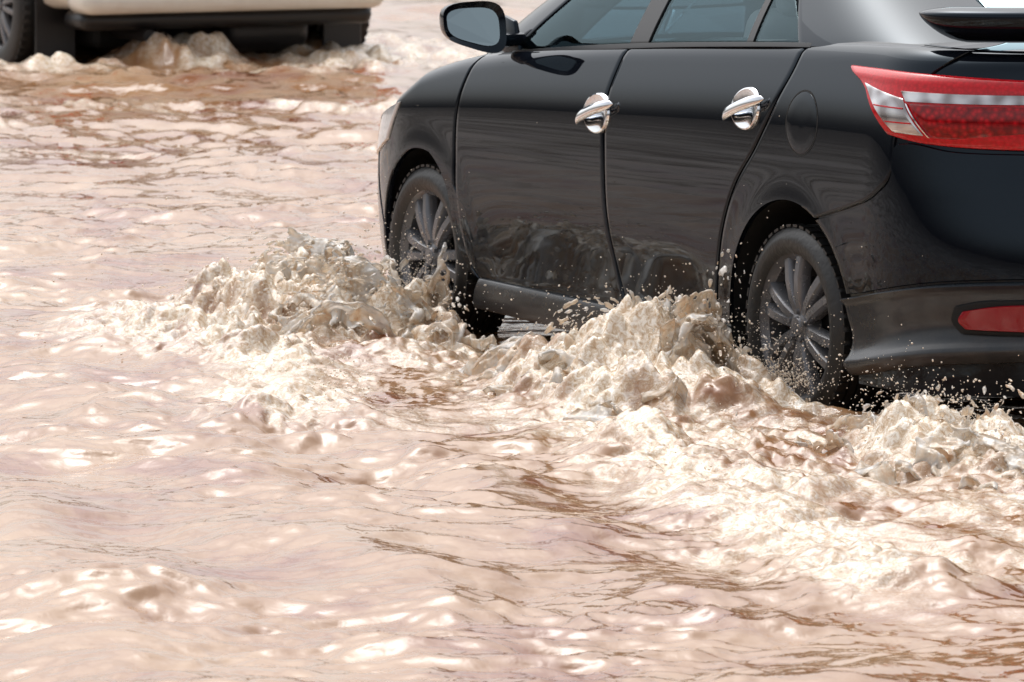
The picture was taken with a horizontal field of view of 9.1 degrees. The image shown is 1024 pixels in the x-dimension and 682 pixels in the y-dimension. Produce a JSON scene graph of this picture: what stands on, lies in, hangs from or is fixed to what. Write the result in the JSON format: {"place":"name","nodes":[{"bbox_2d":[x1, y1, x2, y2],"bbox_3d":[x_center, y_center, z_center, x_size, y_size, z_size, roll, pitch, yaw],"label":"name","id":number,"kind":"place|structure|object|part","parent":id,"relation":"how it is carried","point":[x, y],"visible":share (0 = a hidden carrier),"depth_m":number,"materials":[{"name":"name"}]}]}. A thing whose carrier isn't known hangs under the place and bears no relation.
{"place":"outdoors","nodes":[
{"label":"outdoors","id":0,"kind":"place"},
{"bbox_2d":[0,0,1023,681],"bbox_3d":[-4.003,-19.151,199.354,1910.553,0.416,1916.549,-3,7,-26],"label":"water","id":1,"kind":"structure","parent":0,"point":[172,508],"depth_m":17.66,"materials":[{"name":"beige liquid"}]},
{"bbox_2d":[138,227,477,350],"bbox_3d":[-0.714,-0.147,21.129,1.002,0.412,1.900,-3,7,-26],"label":"splash","id":2,"kind":"object","parent":1,"relation":"on","point":[350,280],"visible":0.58,"depth_m":21.02,"materials":[{"name":"liquid"}]},
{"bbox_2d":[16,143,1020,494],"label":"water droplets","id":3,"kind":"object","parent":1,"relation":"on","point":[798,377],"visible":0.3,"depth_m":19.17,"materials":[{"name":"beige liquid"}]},
{"bbox_2d":[443,249,808,429],"bbox_3d":[0.181,-0.049,19.509,0.828,0.541,2.478,-3,7,-26],"label":"splash","id":4,"kind":"object","parent":1,"relation":"on","point":[679,325],"visible":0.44,"depth_m":19.14,"materials":[{"name":"liquid"}]},
{"bbox_2d":[794,377,1023,491],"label":"splash","id":5,"kind":"object","parent":1,"relation":"on","point":[931,451],"visible":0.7,"depth_m":17.51,"materials":[{"name":"liquid"}]},
{"label":"road","id":6,"kind":"structure","parent":0,"visible":0},
{"bbox_2d":[0,0,382,62],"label":"suv","id":7,"kind":"object","parent":6,"relation":"on","point":[47,28],"visible":0.79,"depth_m":35.75,"materials":[{"name":"beige paint"}]},
{"bbox_2d":[376,0,1023,411],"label":"car","id":8,"kind":"object","parent":6,"relation":"on","point":[582,150],"visible":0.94,"depth_m":19.43,"materials":[{"name":"black paint"}]},
{"bbox_3d":[0.119,-0.574,20.673,0.164,0.840,1.210,-3,7,-26],"label":"door","id":9,"kind":"part","parent":8,"relation":"part of","materials":[{"name":"black paint"}]},
{"bbox_3d":[0.595,-0.507,19.728,0.169,0.903,1.181,-3,7,-26],"label":"door","id":10,"kind":"part","parent":8,"relation":"part of","materials":[{"name":"black paint"}]},
{"bbox_3d":[1.676,-1.046,19.289,0.716,0.259,0.674,-3,7,-26],"label":"rear window","id":11,"kind":"part","parent":8,"relation":"part of","materials":[{"name":"white glass"}]}
]}

